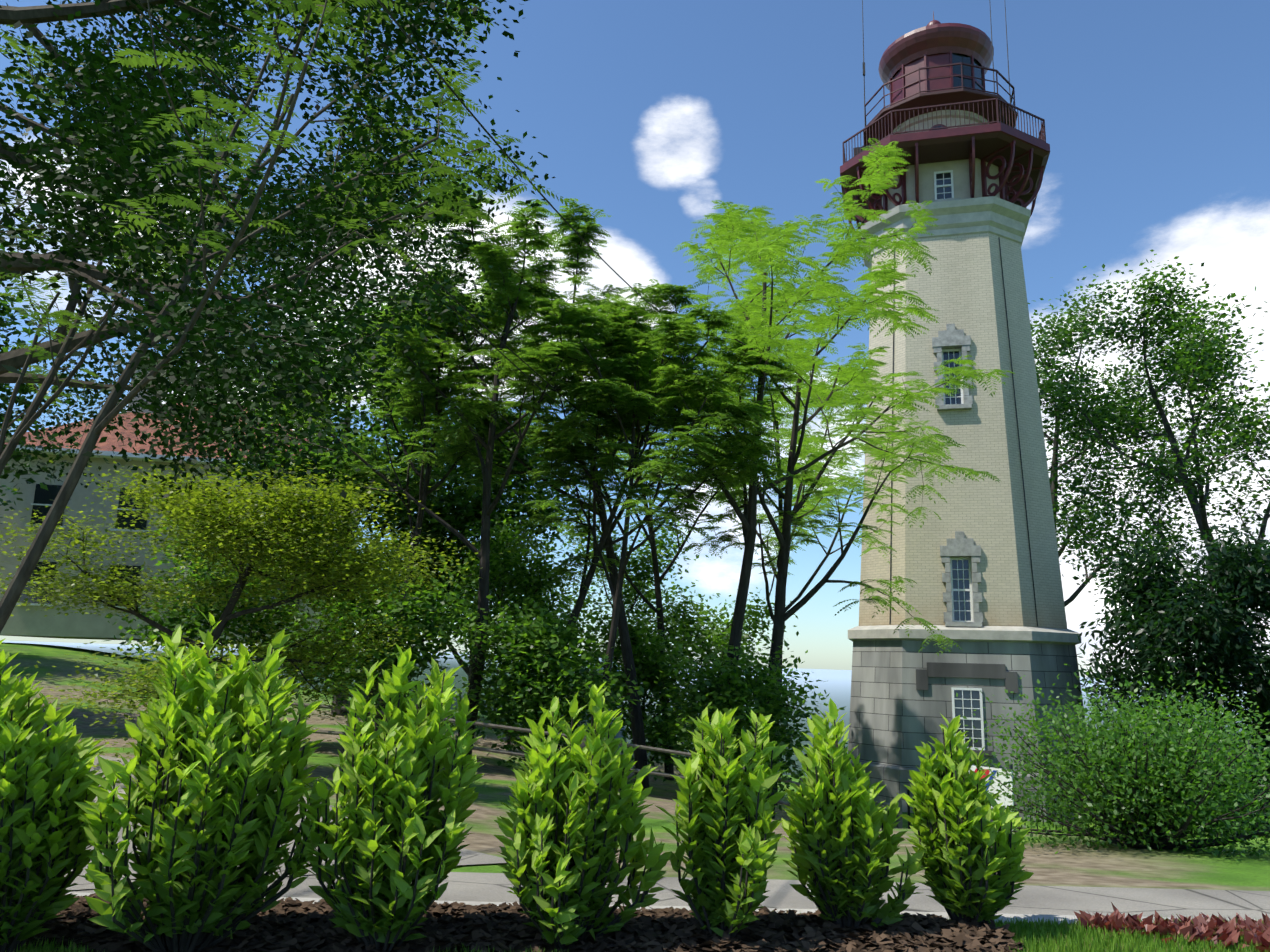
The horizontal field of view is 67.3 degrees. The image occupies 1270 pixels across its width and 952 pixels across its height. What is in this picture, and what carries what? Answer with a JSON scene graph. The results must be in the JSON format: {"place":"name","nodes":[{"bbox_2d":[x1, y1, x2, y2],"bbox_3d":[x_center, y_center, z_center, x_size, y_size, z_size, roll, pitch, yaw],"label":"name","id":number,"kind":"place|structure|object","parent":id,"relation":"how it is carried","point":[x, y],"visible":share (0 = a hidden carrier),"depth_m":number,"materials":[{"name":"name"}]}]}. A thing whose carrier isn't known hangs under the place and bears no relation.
{"place":"outdoors","nodes":[
{"label":"outdoors","id":0,"kind":"place"},
{"bbox_2d":[64,755,506,889],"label":"path","id":1,"kind":"structure","parent":0,"point":[469,857],"depth_m":6.89,"materials":[{"name":"grey concrete"}]},
{"bbox_2d":[127,0,694,520],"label":"utility wires","id":2,"kind":"object","parent":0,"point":[347,200],"visible":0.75,"depth_m":12.25,"materials":[{"name":"black"}]},
{"bbox_2d":[0,641,1269,951],"bbox_3d":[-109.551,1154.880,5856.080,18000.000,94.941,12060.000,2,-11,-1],"label":"terrain","id":3,"kind":"structure","parent":0,"point":[1086,865],"depth_m":15.87,"materials":[{"name":"green plant"}]},
{"bbox_2d":[0,464,17,523],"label":"tree","id":4,"kind":"object","parent":3,"relation":"on","point":[1,501],"visible":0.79,"depth_m":31.32,"materials":[{"name":"green plant"}]},
{"bbox_2d":[0,209,110,517],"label":"tree","id":5,"kind":"object","parent":3,"relation":"on","point":[4,311],"visible":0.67,"depth_m":21.85,"materials":[{"name":"green plant"}]},
{"bbox_2d":[0,25,257,475],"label":"tree","id":6,"kind":"object","parent":3,"relation":"on","point":[14,43],"depth_m":13.14,"materials":[{"name":"green plant"}]},
{"bbox_2d":[0,353,371,643],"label":"house","id":7,"kind":"structure","parent":3,"relation":"on","point":[22,622],"depth_m":37.27,"materials":[{"name":"paint"}]},
{"bbox_2d":[94,492,332,720],"bbox_3d":[-8.723,3.193,19.697,5.003,6.062,5.263,2,-11,-1],"label":"understory","id":8,"kind":"object","parent":3,"relation":"on","point":[196,615],"depth_m":19.57,"materials":[{"name":"green plant"}]},
{"bbox_2d":[0,455,509,782],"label":"japanese maple","id":9,"kind":"object","parent":3,"relation":"on","point":[181,505],"depth_m":13.29,"materials":[{"name":"green plant"}]},
{"bbox_2d":[0,0,555,513],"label":"tree","id":10,"kind":"object","parent":3,"relation":"on","point":[232,362],"depth_m":12.21,"materials":[{"name":"green plant"}]},
{"bbox_2d":[0,0,574,632],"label":"tree","id":11,"kind":"object","parent":3,"relation":"on","point":[148,60],"depth_m":11.58,"materials":[{"name":"green plant"}]},
{"bbox_2d":[177,279,507,715],"bbox_3d":[-8.957,0.910,30.178,9.864,13.496,10.022,2,-11,-1],"label":"tree","id":12,"kind":"object","parent":3,"relation":"on","point":[402,515],"depth_m":28.53,"materials":[{"name":"green plant"}]},
{"bbox_2d":[249,530,492,721],"bbox_3d":[-5.278,3.417,19.022,4.661,4.729,4.248,2,-11,-1],"label":"understory","id":13,"kind":"object","parent":3,"relation":"on","point":[409,608],"depth_m":18.72,"materials":[{"name":"green plant"}]},
{"bbox_2d":[320,250,562,730],"bbox_3d":[-4.987,0.370,23.941,6.151,12.790,6.341,2,-11,-1],"label":"ailanthus","id":14,"kind":"object","parent":3,"relation":"on","point":[415,411],"depth_m":24.23,"materials":[{"name":"green plant"}]},
{"bbox_2d":[253,173,659,755],"bbox_3d":[-4.061,-0.168,22.483,9.304,13.609,7.571,2,-11,-1],"label":"ailanthus","id":15,"kind":"object","parent":3,"relation":"on","point":[533,304],"depth_m":21.16,"materials":[{"name":"green plant"}]},
{"bbox_2d":[353,391,599,696],"bbox_3d":[-5.743,2.787,32.783,9.660,11.574,9.470,2,-11,-1],"label":"tree","id":16,"kind":"object","parent":3,"relation":"on","point":[473,508],"depth_m":31.29,"materials":[{"name":"green plant"}]},
{"bbox_2d":[403,509,592,744],"bbox_3d":[-3.815,4.160,26.148,5.815,6.897,6.384,2,-11,-1],"label":"understory","id":17,"kind":"object","parent":3,"relation":"on","point":[538,569],"depth_m":26.13,"materials":[{"name":"green plant"}]},
{"bbox_2d":[28,905,988,951],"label":"mulch bed","id":18,"kind":"object","parent":3,"relation":"on","point":[508,942],"visible":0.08,"depth_m":3.80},
{"bbox_2d":[25,893,1025,951],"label":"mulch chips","id":19,"kind":"object","parent":18,"relation":"on","point":[937,933],"visible":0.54,"depth_m":3.87,"materials":[{"name":"brown wood"}]},
{"bbox_2d":[75,609,334,951],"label":"laurel","id":20,"kind":"object","parent":19,"relation":"on","point":[157,720],"depth_m":3.60,"materials":[{"name":"green plant"}]},
{"bbox_2d":[298,643,484,950],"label":"laurel","id":21,"kind":"object","parent":19,"relation":"on","point":[415,827],"depth_m":3.70,"materials":[{"name":"green plant"}]},
{"bbox_2d":[494,681,675,949],"bbox_3d":[-0.194,1.373,3.873,0.772,1.062,0.664,2,-11,-1],"label":"laurel","id":22,"kind":"object","parent":19,"relation":"on","point":[570,773],"depth_m":3.84,"materials":[{"name":"green plant"}]},
{"bbox_2d":[781,698,927,928],"bbox_3d":[0.970,1.500,4.236,0.653,1.011,0.550,2,-11,-1],"label":"laurel","id":23,"kind":"object","parent":19,"relation":"on","point":[874,817],"depth_m":4.10,"materials":[{"name":"green plant"}]},
{"bbox_2d":[897,714,1033,922],"bbox_3d":[1.505,1.565,4.330,0.606,0.946,0.554,2,-11,-1],"label":"laurel","id":24,"kind":"object","parent":19,"relation":"on","point":[943,791],"depth_m":4.23,"materials":[{"name":"green plant"}]},
{"bbox_2d":[656,707,787,937],"bbox_3d":[0.371,1.468,4.053,0.587,0.972,0.660,2,-11,-1],"label":"laurel","id":25,"kind":"object","parent":18,"relation":"on","point":[763,778],"depth_m":3.96,"materials":[{"name":"green plant"}]},
{"bbox_2d":[452,593,658,771],"bbox_3d":[-1.688,4.520,20.110,4.358,4.069,4.819,2,-11,-1],"label":"understory","id":26,"kind":"object","parent":3,"relation":"on","point":[521,681],"depth_m":19.54,"materials":[{"name":"green plant"}]},
{"bbox_2d":[412,198,725,794],"bbox_3d":[-1.587,0.323,25.118,8.872,15.703,9.375,2,-11,-1],"label":"ailanthus","id":27,"kind":"object","parent":3,"relation":"on","point":[571,238],"depth_m":24.65,"materials":[{"name":"green plant"}]},
{"bbox_2d":[288,700,902,828],"bbox_3d":[-0.689,5.910,18.480,13.586,3.166,0.787,5,-11,-16],"label":"fence","id":28,"kind":"object","parent":3,"relation":"on","point":[899,824],"visible":0.08,"depth_m":18.08,"materials":[{"name":"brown wood"}]},
{"bbox_2d":[506,328,738,780],"bbox_3d":[-0.528,2.298,26.847,6.970,12.651,7.230,2,-11,-1],"label":"tree","id":29,"kind":"object","parent":3,"relation":"on","point":[580,530],"depth_m":27.15,"materials":[{"name":"green plant"}]},
{"bbox_2d":[541,504,708,730],"bbox_3d":[-0.833,4.999,30.766,6.300,8.092,6.961,2,-11,-1],"label":"understory","id":30,"kind":"object","parent":3,"relation":"on","point":[638,577],"depth_m":30.10,"materials":[{"name":"green plant"}]},
{"bbox_2d":[1,895,1269,951],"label":"lawn grass","id":31,"kind":"structure","parent":3,"relation":"on","point":[1042,936],"depth_m":4.08,"materials":[{"name":"green plant"}]},
{"bbox_2d":[0,638,106,951],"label":"laurel","id":32,"kind":"object","parent":31,"relation":"on","point":[33,749],"depth_m":3.52,"materials":[{"name":"green plant"}]},
{"bbox_2d":[562,596,715,790],"bbox_3d":[-0.016,5.806,25.462,4.997,5.071,5.192,2,-11,-1],"label":"understory","id":33,"kind":"object","parent":3,"relation":"on","point":[650,668],"depth_m":24.64,"materials":[{"name":"green plant"}]},
{"bbox_2d":[490,296,804,696],"bbox_3d":[0.199,1.329,21.105,6.920,11.429,6.767,2,-11,-1],"label":"ailanthus","id":34,"kind":"object","parent":3,"relation":"on","point":[608,326],"depth_m":21.08,"materials":[{"name":"green plant"}]},
{"bbox_2d":[499,283,807,765],"bbox_3d":[0.397,0.876,22.311,7.612,12.391,6.229,2,-11,-1],"label":"ailanthus","id":35,"kind":"object","parent":3,"relation":"on","point":[667,292],"depth_m":22.76,"materials":[{"name":"green plant"}]},
{"bbox_2d":[66,892,1257,925],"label":"kerb stones","id":36,"kind":"object","parent":3,"relation":"on","point":[1022,917],"depth_m":4.53,"materials":[{"name":"concrete"}]},
{"bbox_2d":[601,571,807,758],"bbox_3d":[2.028,6.102,28.844,6.840,6.441,5.873,2,-11,-1],"label":"understory","id":37,"kind":"object","parent":3,"relation":"on","point":[711,634],"depth_m":28.73,"materials":[{"name":"green plant"}]},
{"bbox_2d":[645,629,847,811],"bbox_3d":[2.558,5.468,21.069,4.753,4.367,4.862,2,-11,-1],"label":"understory","id":38,"kind":"object","parent":3,"relation":"on","point":[711,696],"depth_m":20.68,"materials":[{"name":"green plant"}]},
{"bbox_2d":[552,138,1014,704],"bbox_3d":[3.216,0.090,23.198,10.598,15.850,9.582,2,-11,-1],"label":"ailanthus","id":39,"kind":"object","parent":3,"relation":"on","point":[748,245],"depth_m":22.66,"materials":[{"name":"green plant"}]},
{"bbox_2d":[676,313,916,805],"bbox_3d":[4.546,2.311,26.878,7.042,14.327,7.630,2,-11,-1],"label":"ailanthus","id":40,"kind":"object","parent":3,"relation":"on","point":[727,537],"depth_m":26.80,"materials":[{"name":"green plant"}]},
{"bbox_2d":[662,258,964,818],"bbox_3d":[4.027,1.582,23.614,8.192,13.941,8.222,2,-11,-1],"label":"ailanthus","id":41,"kind":"object","parent":3,"relation":"on","point":[807,361],"depth_m":23.75,"materials":[{"name":"green plant"}]},
{"bbox_2d":[840,0,1099,821],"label":"lighthouse","id":42,"kind":"object","parent":3,"relation":"on","point":[978,564],"visible":0.77,"depth_m":30.11,"materials":[{"name":"beige concrete"}]},
{"bbox_2d":[878,11,993,134],"bbox_3d":[11.186,-14.184,35.407,4.106,6.900,4.106,2,-11,-1],"label":"dome","id":43,"kind":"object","parent":42,"relation":"on","point":[934,37],"visible":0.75,"depth_m":33.93,"materials":[{"name":"metal"}]},
{"bbox_2d":[969,763,1015,830],"bbox_3d":[6.665,6.571,18.078,0.131,2.250,1.150,11,-14,-40],"label":"sign","id":44,"kind":"object","parent":3,"relation":"on","point":[1002,778],"visible":0.08,"depth_m":17.93,"materials":[{"name":"white"}]},
{"bbox_2d":[913,650,1269,861],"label":"bush","id":45,"kind":"object","parent":3,"relation":"on","point":[1100,756],"depth_m":9.14,"materials":[{"name":"green plant"}]},
{"bbox_2d":[1028,262,1200,606],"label":"tree","id":46,"kind":"object","parent":3,"relation":"on","point":[1063,331],"depth_m":41.22,"materials":[{"name":"green plant"}]},
{"bbox_2d":[1037,249,1269,769],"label":"tree","id":47,"kind":"object","parent":3,"relation":"on","point":[1184,366],"depth_m":33.94,"materials":[{"name":"green plant"}]},
{"bbox_2d":[1062,499,1269,837],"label":"tree","id":48,"kind":"object","parent":3,"relation":"on","point":[1179,616],"depth_m":25.52,"materials":[{"name":"green plant"}]},
{"bbox_2d":[1069,902,1269,951],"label":"red ground cover","id":49,"kind":"object","parent":3,"relation":"on","point":[1201,928],"visible":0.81,"depth_m":4.26,"materials":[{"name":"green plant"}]},
{"bbox_2d":[0,0,1269,677],"label":"sky","id":50,"kind":"structure","parent":0,"point":[648,114],"materials":[{"name":"blue"}]},
{"bbox_2d":[71,872,1269,918],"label":"sidewalk","id":51,"kind":"structure","parent":0,"point":[782,894],"depth_m":5.64,"materials":[{"name":"grey concrete"}]},
{"bbox_2d":[907,789,1267,837],"bbox_3d":[15.660,6.617,17.726,20.734,2.665,2.484,-3,-12,21],"label":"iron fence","id":52,"kind":"object","parent":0,"point":[908,806],"depth_m":20.17,"materials":[{"name":"black metal"}]}
]}

